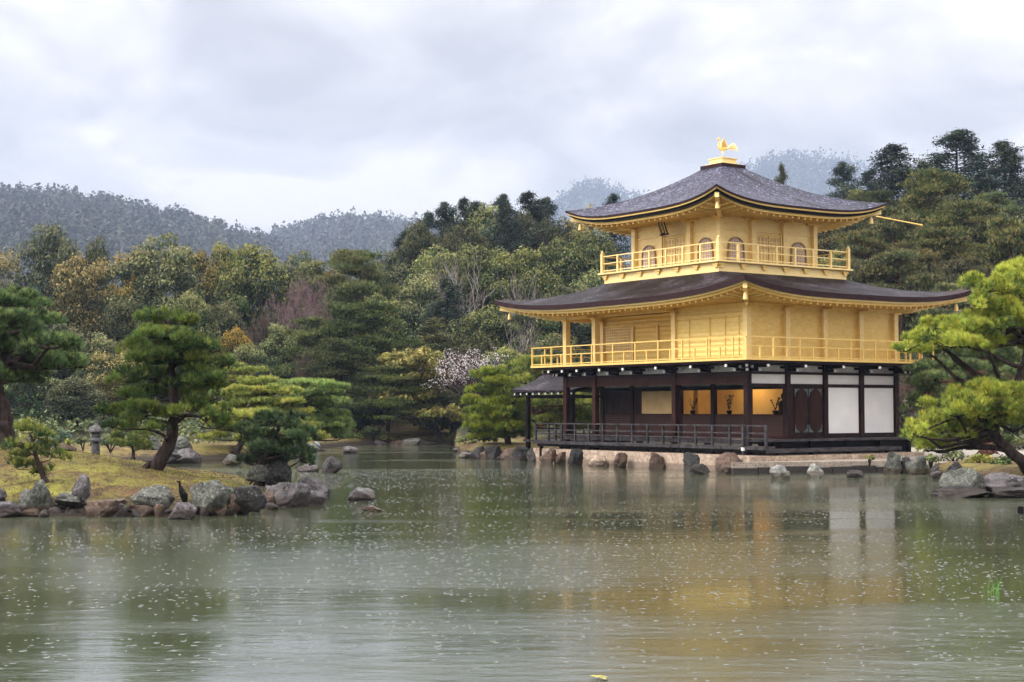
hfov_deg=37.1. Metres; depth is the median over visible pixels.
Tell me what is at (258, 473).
rock
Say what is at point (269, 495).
rock
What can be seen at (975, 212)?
red pine
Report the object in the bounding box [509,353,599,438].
tree
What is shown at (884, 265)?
red pine
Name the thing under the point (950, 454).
shrub
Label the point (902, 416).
shrub
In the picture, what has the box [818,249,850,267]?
evergreen oak
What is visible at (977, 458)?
shrub
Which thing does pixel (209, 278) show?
evergreen oak
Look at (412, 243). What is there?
evergreen oak
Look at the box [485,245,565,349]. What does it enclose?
evergreen oak
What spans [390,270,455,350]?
evergreen oak
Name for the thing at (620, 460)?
rock
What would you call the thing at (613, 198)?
cypress tree
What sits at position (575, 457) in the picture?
rock
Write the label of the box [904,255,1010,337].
red pine
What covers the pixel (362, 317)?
dark pine
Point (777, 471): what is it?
rock
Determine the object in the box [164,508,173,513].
stone
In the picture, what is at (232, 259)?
evergreen oak
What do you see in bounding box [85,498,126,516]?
rock
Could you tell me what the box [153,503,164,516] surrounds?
stone
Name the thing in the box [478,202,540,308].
cypress tree
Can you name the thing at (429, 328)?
tree
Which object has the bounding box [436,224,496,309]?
evergreen oak
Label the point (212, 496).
rock
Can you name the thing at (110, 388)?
evergreen oak
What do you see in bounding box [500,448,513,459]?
rock
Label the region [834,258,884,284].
red pine
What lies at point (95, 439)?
stone lantern
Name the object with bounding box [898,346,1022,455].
red pine
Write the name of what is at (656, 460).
rock
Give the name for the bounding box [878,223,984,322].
red pine
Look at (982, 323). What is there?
garden pine
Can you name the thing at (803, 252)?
arched window
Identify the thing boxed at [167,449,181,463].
rock
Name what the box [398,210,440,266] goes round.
cypress tree
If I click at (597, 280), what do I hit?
evergreen oak
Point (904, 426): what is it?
shrub
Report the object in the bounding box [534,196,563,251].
cypress tree
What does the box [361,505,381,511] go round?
rock
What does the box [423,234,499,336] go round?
bare tree
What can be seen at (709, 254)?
arched window
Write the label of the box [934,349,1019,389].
dark pine
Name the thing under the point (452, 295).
tree
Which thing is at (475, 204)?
cypress tree
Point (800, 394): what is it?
door
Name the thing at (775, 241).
door
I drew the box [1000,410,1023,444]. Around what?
evergreen oak
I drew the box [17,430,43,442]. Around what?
shrub
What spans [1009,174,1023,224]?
cypress tree
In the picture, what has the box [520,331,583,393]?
evergreen oak
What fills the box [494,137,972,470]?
golden pavilion
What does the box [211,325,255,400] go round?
evergreen oak
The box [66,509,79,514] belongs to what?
stone
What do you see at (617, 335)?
lattice window
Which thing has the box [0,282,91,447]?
garden pine
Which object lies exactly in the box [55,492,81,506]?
rock
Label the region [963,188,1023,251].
red pine
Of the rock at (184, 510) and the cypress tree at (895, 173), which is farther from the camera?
the cypress tree at (895, 173)
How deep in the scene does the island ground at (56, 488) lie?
38.23 m
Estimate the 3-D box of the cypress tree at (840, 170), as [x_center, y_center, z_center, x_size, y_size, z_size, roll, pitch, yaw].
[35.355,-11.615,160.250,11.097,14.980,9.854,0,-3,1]
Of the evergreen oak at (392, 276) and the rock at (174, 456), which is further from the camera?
the evergreen oak at (392, 276)
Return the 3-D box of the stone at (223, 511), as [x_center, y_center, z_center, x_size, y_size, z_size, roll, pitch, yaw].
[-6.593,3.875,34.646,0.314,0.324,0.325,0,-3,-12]
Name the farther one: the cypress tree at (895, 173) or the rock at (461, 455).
the cypress tree at (895, 173)
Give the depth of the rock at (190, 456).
67.96 m
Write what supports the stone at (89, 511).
on the island ground at (56, 488)
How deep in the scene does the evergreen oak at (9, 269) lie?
133.23 m
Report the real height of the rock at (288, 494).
0.889 m
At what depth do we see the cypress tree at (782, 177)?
150.73 m
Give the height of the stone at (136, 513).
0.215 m
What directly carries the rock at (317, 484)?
on the island ground at (56, 488)
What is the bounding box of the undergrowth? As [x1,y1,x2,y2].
[11,308,1023,449]
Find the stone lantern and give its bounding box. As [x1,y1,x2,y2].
[88,423,103,454]
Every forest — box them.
[0,180,376,360]
[264,206,611,266]
[351,210,422,223]
[533,147,902,264]
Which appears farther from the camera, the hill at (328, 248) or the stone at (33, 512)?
the hill at (328, 248)
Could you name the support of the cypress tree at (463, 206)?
on the terrain at (212, 451)
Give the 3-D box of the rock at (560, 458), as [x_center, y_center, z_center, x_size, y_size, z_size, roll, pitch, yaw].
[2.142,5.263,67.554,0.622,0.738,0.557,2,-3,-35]
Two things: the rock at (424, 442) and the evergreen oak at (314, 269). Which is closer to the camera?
the rock at (424, 442)
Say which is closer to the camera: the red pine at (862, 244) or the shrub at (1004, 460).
the shrub at (1004, 460)
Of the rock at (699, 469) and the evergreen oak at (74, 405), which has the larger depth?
the evergreen oak at (74, 405)
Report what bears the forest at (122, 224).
on the hill at (92, 250)
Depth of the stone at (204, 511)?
34.42 m
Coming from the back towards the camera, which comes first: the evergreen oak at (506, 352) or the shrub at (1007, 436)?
the evergreen oak at (506, 352)
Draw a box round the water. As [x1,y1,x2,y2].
[0,445,1023,681]
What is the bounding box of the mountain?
[551,167,866,269]
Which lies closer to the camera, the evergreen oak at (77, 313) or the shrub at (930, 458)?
the shrub at (930, 458)
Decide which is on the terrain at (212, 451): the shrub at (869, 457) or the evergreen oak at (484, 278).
the evergreen oak at (484, 278)
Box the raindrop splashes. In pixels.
[0,468,1023,680]
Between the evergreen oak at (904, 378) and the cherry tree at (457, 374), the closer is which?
the evergreen oak at (904, 378)
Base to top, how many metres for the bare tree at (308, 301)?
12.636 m
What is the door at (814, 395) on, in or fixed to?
in the golden pavilion
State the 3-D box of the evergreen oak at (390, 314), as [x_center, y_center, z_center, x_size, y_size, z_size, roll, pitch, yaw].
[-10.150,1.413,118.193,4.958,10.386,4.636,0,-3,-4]
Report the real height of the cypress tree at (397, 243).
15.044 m
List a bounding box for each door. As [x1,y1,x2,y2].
[665,238,675,264]
[676,237,685,263]
[757,235,767,262]
[768,236,779,263]
[794,388,807,432]
[808,388,821,432]
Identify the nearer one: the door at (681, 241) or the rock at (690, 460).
the rock at (690, 460)
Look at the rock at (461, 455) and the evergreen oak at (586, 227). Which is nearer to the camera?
the rock at (461, 455)
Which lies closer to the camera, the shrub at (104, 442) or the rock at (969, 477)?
the rock at (969, 477)
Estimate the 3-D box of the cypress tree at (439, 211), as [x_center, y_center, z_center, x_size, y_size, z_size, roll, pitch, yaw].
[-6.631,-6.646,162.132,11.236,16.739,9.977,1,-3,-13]
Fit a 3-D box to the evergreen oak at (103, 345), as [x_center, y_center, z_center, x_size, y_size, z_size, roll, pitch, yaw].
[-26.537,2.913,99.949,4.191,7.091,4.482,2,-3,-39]
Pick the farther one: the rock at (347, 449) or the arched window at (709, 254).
the rock at (347, 449)
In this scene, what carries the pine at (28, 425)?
on the island ground at (56, 488)
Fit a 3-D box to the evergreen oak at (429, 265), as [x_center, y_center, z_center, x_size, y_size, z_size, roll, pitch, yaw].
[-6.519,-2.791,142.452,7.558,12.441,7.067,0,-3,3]
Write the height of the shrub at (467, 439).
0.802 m
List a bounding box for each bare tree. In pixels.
[240,295,292,375]
[265,272,334,360]
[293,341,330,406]
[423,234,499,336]
[440,339,486,412]
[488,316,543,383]
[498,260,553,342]
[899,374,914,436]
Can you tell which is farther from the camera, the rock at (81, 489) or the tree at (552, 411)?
the tree at (552, 411)
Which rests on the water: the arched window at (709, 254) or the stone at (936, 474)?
the stone at (936, 474)
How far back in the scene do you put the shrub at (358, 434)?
103.15 m
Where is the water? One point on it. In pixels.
(369, 657)
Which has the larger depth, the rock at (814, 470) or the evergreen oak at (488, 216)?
the evergreen oak at (488, 216)
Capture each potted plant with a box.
[688,398,696,413]
[725,394,733,413]
[770,397,780,413]
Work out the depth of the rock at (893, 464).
56.14 m
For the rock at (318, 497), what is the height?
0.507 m
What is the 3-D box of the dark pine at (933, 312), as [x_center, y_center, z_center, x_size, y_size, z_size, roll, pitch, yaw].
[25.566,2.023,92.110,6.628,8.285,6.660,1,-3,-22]
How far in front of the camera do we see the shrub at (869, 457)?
56.61 m
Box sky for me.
[0,0,1023,236]
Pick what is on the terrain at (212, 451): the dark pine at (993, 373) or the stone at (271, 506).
the dark pine at (993, 373)
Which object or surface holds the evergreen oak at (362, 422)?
on the terrain at (212, 451)
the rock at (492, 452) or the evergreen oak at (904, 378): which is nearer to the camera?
the rock at (492, 452)
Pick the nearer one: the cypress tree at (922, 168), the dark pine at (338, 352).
the dark pine at (338, 352)
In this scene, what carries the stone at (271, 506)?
on the water
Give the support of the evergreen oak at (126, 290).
on the terrain at (212, 451)
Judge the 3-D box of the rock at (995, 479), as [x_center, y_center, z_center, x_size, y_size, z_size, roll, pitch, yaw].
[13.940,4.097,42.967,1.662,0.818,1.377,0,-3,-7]
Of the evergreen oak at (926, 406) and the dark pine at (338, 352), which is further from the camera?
the dark pine at (338, 352)
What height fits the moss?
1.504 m
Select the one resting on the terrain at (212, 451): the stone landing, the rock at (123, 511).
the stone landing
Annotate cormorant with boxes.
[176,481,187,501]
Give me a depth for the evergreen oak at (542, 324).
116.03 m
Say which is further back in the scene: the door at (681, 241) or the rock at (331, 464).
the door at (681, 241)
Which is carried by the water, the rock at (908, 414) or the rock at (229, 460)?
the rock at (229, 460)
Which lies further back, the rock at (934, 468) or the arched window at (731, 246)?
the arched window at (731, 246)
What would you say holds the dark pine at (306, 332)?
on the terrain at (212, 451)
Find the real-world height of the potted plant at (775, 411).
0.699 m
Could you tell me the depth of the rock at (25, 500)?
34.58 m
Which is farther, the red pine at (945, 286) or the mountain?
the mountain
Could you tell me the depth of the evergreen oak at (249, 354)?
105.55 m
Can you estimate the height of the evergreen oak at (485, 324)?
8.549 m
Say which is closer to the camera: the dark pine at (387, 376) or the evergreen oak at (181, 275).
the dark pine at (387, 376)
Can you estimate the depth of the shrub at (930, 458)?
55.72 m
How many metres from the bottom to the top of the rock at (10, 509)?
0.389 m
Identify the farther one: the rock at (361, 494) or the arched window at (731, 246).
the arched window at (731, 246)
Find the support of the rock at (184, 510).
on the water
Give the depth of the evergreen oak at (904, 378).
83.81 m
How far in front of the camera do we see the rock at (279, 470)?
39.85 m
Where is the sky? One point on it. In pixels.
(262, 114)
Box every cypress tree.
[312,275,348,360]
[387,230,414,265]
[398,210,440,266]
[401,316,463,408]
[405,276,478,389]
[430,202,467,263]
[456,196,477,237]
[461,200,485,221]
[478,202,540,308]
[480,193,511,236]
[505,190,559,271]
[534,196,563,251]
[601,192,630,270]
[773,161,789,184]
[818,161,866,259]
[842,167,896,256]
[843,142,918,257]
[898,127,1007,200]
[901,161,941,198]
[955,172,1023,233]
[956,139,1023,216]
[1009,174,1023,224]
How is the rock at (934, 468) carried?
on the terrain at (212, 451)
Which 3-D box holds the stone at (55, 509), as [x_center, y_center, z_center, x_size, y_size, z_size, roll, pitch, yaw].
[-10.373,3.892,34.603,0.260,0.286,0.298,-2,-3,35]
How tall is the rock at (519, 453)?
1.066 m
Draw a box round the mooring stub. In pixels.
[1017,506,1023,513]
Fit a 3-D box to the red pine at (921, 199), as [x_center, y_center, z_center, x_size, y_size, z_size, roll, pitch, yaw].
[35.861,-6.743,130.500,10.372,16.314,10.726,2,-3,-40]
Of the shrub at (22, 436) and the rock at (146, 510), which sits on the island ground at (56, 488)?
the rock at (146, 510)
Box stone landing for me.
[731,458,968,473]
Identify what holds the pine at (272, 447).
on the rock at (279, 470)
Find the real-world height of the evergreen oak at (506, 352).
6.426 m
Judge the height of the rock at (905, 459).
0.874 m
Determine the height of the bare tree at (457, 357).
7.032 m
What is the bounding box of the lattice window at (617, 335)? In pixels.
[604,327,630,351]
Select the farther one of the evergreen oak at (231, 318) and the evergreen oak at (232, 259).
the evergreen oak at (232, 259)
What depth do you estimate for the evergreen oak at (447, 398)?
105.63 m
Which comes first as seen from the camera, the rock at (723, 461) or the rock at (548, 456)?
the rock at (723, 461)
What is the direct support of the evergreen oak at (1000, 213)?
on the terrain at (212, 451)
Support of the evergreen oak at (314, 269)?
on the terrain at (212, 451)
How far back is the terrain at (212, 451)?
77.62 m
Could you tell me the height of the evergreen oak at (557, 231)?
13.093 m
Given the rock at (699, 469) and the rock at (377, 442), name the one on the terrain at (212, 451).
the rock at (377, 442)
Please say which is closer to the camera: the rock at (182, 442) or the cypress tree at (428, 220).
the rock at (182, 442)
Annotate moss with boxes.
[0,449,264,510]
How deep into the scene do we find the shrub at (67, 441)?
49.87 m
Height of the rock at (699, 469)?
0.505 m
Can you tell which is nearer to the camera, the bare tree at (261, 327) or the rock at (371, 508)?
the rock at (371, 508)
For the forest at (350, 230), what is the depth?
1826.82 m
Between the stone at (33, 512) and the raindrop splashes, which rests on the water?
the raindrop splashes
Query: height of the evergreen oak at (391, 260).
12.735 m
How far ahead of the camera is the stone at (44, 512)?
34.11 m
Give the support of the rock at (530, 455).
on the water
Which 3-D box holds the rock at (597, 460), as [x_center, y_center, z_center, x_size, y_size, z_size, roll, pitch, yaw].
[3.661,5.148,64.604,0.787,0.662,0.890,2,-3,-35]
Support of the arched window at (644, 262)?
in the golden pavilion
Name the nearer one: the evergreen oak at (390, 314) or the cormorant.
the cormorant
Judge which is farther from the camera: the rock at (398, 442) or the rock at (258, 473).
the rock at (398, 442)
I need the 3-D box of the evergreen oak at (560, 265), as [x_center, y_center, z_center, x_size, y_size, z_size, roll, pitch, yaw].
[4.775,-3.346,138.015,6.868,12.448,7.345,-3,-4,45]
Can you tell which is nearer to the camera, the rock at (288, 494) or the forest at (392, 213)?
the rock at (288, 494)
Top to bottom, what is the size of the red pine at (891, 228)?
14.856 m
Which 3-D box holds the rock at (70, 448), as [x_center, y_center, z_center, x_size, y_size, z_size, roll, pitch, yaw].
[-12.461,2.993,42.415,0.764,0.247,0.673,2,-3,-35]
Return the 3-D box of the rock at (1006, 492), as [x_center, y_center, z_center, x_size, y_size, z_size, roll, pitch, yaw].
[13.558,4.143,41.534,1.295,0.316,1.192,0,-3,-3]
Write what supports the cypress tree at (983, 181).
on the terrain at (212, 451)
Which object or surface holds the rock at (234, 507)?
on the water
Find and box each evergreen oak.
[0,246,32,308]
[3,222,90,315]
[3,370,65,421]
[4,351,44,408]
[21,322,90,407]
[41,250,119,379]
[42,376,110,429]
[70,331,131,419]
[76,234,123,333]
[82,299,154,375]
[83,349,146,429]
[97,245,157,330]
[103,232,204,382]
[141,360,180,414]
[165,288,222,370]
[178,242,230,330]
[197,299,250,398]
[206,240,252,332]
[208,241,305,359]
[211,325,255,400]
[216,342,275,420]
[254,323,302,396]
[265,250,329,340]
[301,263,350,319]
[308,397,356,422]
[333,389,384,432]
[354,292,408,384]
[365,259,408,321]
[374,249,409,327]
[389,219,445,298]
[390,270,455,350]
[404,244,474,333]
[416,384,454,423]
[427,389,475,433]
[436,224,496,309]
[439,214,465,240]
[441,305,525,395]
[441,329,498,394]
[442,241,521,337]
[463,202,524,246]
[476,345,530,401]
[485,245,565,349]
[487,313,562,366]
[492,208,552,298]
[510,393,547,422]
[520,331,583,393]
[530,237,599,330]
[531,283,599,360]
[536,214,576,280]
[554,227,623,287]
[558,203,606,272]
[562,343,599,364]
[565,267,603,350]
[817,229,843,261]
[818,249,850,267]
[828,186,867,257]
[899,353,938,418]
[904,185,960,260]
[910,383,948,434]
[977,205,1023,261]
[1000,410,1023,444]
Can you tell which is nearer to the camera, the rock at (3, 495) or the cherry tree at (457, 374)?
the rock at (3, 495)
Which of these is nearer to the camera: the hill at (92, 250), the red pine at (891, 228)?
the red pine at (891, 228)
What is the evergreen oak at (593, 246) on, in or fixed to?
on the terrain at (212, 451)
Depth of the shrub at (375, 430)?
103.61 m
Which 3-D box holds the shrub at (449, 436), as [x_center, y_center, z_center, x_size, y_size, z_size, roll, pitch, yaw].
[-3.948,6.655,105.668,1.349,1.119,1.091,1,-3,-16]
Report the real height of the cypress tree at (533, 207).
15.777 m
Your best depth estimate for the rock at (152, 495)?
34.62 m
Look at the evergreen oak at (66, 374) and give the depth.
115.65 m
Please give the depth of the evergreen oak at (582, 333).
120.59 m
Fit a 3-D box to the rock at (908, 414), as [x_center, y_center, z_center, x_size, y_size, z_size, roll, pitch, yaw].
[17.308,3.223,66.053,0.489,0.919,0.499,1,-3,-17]
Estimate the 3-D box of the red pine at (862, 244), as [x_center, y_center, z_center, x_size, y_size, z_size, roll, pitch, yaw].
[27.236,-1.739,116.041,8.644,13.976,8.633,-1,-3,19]
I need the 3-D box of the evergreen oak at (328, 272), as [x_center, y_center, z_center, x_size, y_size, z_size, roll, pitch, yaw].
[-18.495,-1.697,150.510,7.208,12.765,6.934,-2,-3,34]
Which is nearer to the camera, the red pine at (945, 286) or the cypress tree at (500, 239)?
the red pine at (945, 286)
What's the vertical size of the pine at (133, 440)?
1.797 m
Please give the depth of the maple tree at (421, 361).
104.24 m
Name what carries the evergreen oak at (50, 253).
on the terrain at (212, 451)
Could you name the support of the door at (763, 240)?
in the golden pavilion
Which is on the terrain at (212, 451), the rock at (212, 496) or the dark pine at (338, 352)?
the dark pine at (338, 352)
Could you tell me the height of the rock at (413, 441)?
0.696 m
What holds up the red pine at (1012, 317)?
on the terrain at (212, 451)
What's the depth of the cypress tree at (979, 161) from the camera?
149.85 m
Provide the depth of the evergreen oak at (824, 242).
147.59 m
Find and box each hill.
[0,215,246,299]
[310,242,377,262]
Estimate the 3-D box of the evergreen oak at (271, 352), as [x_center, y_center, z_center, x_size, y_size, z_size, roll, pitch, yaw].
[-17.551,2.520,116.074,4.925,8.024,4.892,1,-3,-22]
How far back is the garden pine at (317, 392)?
79.75 m
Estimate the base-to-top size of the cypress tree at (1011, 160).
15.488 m
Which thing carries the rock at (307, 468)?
in the water
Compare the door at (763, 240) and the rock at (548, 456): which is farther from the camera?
the rock at (548, 456)
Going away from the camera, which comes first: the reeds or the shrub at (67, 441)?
the reeds
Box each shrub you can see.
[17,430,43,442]
[43,428,71,442]
[63,438,74,444]
[75,437,87,450]
[99,437,114,452]
[352,430,366,438]
[361,425,382,440]
[376,431,396,440]
[445,429,455,438]
[454,435,480,443]
[865,454,874,465]
[899,408,904,427]
[900,423,918,440]
[925,453,938,467]
[939,450,964,461]
[963,453,993,462]
[988,454,1011,464]
[995,431,1023,445]
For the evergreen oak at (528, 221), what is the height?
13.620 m
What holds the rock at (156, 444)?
on the rock at (174, 456)
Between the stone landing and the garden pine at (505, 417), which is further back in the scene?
the garden pine at (505, 417)
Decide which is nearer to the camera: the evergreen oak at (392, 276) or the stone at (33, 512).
the stone at (33, 512)
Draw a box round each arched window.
[641,245,656,267]
[697,237,713,261]
[727,237,744,260]
[790,242,806,265]
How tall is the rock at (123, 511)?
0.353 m
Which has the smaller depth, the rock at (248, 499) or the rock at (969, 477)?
the rock at (248, 499)
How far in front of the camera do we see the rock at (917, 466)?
55.60 m
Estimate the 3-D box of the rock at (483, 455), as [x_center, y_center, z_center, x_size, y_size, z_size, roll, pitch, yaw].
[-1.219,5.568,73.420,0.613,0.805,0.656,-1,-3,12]
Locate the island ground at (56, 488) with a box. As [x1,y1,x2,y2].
[0,444,266,516]
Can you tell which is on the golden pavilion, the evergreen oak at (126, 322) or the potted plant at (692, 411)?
the potted plant at (692, 411)
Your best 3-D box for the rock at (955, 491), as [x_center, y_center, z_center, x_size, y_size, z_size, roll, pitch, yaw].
[12.224,4.156,41.509,1.448,0.429,1.211,0,-3,-4]
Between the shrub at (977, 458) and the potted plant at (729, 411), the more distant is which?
the potted plant at (729, 411)
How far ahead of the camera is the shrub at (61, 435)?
64.37 m
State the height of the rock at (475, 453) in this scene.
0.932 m
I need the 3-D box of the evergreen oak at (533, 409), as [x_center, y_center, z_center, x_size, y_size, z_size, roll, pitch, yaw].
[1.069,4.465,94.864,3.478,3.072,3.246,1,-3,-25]
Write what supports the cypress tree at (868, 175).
on the terrain at (212, 451)
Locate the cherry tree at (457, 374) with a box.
[420,347,509,428]
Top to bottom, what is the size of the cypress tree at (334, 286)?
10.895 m
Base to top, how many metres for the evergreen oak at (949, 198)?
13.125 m
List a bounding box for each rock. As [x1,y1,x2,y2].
[0,488,6,501]
[0,501,22,517]
[18,488,35,509]
[30,479,52,510]
[51,444,76,450]
[52,501,85,509]
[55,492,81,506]
[71,474,91,502]
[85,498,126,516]
[110,504,128,516]
[127,504,154,516]
[130,485,174,509]
[150,436,161,449]
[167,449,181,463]
[168,502,196,518]
[175,436,192,449]
[176,448,201,463]
[190,480,233,514]
[223,454,238,464]
[230,494,240,513]
[234,485,266,512]
[246,464,267,481]
[263,490,276,503]
[265,482,311,506]
[266,458,291,485]
[296,464,319,471]
[298,476,328,494]
[310,490,326,504]
[321,456,342,472]
[342,446,358,452]
[346,487,374,500]
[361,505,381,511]
[374,439,387,444]
[388,440,403,444]
[402,438,421,444]
[419,440,436,444]
[458,452,467,457]
[469,446,484,458]
[480,451,486,458]
[485,445,502,459]
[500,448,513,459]
[511,446,528,460]
[526,447,535,461]
[539,448,556,463]
[554,452,565,463]
[568,448,582,464]
[588,455,608,465]
[613,452,627,466]
[649,452,664,468]
[683,452,699,471]
[691,464,709,473]
[715,452,741,472]
[769,464,790,478]
[807,463,823,477]
[846,470,863,476]
[883,452,902,473]
[901,456,910,473]
[905,406,916,422]
[905,456,927,474]
[929,463,940,476]
[929,485,990,497]
[939,467,987,490]
[946,461,961,471]
[983,472,1023,492]
[988,487,1023,497]
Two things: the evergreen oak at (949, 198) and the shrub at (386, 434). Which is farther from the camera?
the evergreen oak at (949, 198)
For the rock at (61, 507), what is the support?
on the island ground at (56, 488)
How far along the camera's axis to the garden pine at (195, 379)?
39.68 m
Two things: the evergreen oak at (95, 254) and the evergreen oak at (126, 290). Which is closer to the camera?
the evergreen oak at (126, 290)
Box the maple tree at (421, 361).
[370,346,467,439]
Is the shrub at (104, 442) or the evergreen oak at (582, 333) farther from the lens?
the evergreen oak at (582, 333)
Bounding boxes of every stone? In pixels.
[22,508,39,516]
[38,509,49,516]
[48,506,61,512]
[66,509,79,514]
[84,506,95,516]
[131,509,140,516]
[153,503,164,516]
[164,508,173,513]
[200,507,208,515]
[215,505,228,515]
[266,502,278,509]
[929,471,941,477]
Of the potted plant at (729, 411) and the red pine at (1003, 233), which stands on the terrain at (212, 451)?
the red pine at (1003, 233)
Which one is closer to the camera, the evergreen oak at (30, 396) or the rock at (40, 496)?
the rock at (40, 496)
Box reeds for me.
[981,576,1002,594]
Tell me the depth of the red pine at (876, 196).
136.17 m
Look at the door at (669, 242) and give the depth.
65.53 m
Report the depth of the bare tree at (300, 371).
105.64 m
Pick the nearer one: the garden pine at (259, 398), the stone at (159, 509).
the stone at (159, 509)
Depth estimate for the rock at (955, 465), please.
48.89 m
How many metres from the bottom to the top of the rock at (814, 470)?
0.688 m
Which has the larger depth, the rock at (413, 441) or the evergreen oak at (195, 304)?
the evergreen oak at (195, 304)
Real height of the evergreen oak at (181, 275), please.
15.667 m
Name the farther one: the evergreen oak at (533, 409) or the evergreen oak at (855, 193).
the evergreen oak at (855, 193)
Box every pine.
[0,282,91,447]
[0,417,73,482]
[92,305,237,470]
[109,424,154,459]
[195,361,330,455]
[233,408,319,486]
[266,314,359,394]
[270,377,356,445]
[286,298,429,426]
[296,335,385,410]
[299,247,414,337]
[343,365,446,438]
[460,364,535,444]
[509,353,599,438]
[820,185,911,250]
[823,227,901,284]
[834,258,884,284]
[856,250,948,423]
[862,204,930,316]
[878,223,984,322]
[888,254,1023,473]
[891,166,982,261]
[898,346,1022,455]
[899,308,955,391]
[902,281,975,358]
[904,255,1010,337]
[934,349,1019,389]
[935,199,1022,265]
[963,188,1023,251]
[972,213,1023,320]
[987,360,1023,431]
[989,269,1023,352]
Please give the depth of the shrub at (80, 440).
67.78 m
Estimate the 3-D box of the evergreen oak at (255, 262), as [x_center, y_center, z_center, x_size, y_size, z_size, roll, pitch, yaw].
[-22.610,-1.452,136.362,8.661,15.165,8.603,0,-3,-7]
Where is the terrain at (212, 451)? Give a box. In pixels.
[15,307,1023,476]
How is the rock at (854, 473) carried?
in the water
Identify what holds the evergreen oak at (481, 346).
on the terrain at (212, 451)
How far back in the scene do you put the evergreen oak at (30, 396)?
97.35 m
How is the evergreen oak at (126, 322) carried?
on the terrain at (212, 451)
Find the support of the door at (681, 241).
in the golden pavilion
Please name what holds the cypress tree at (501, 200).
on the terrain at (212, 451)

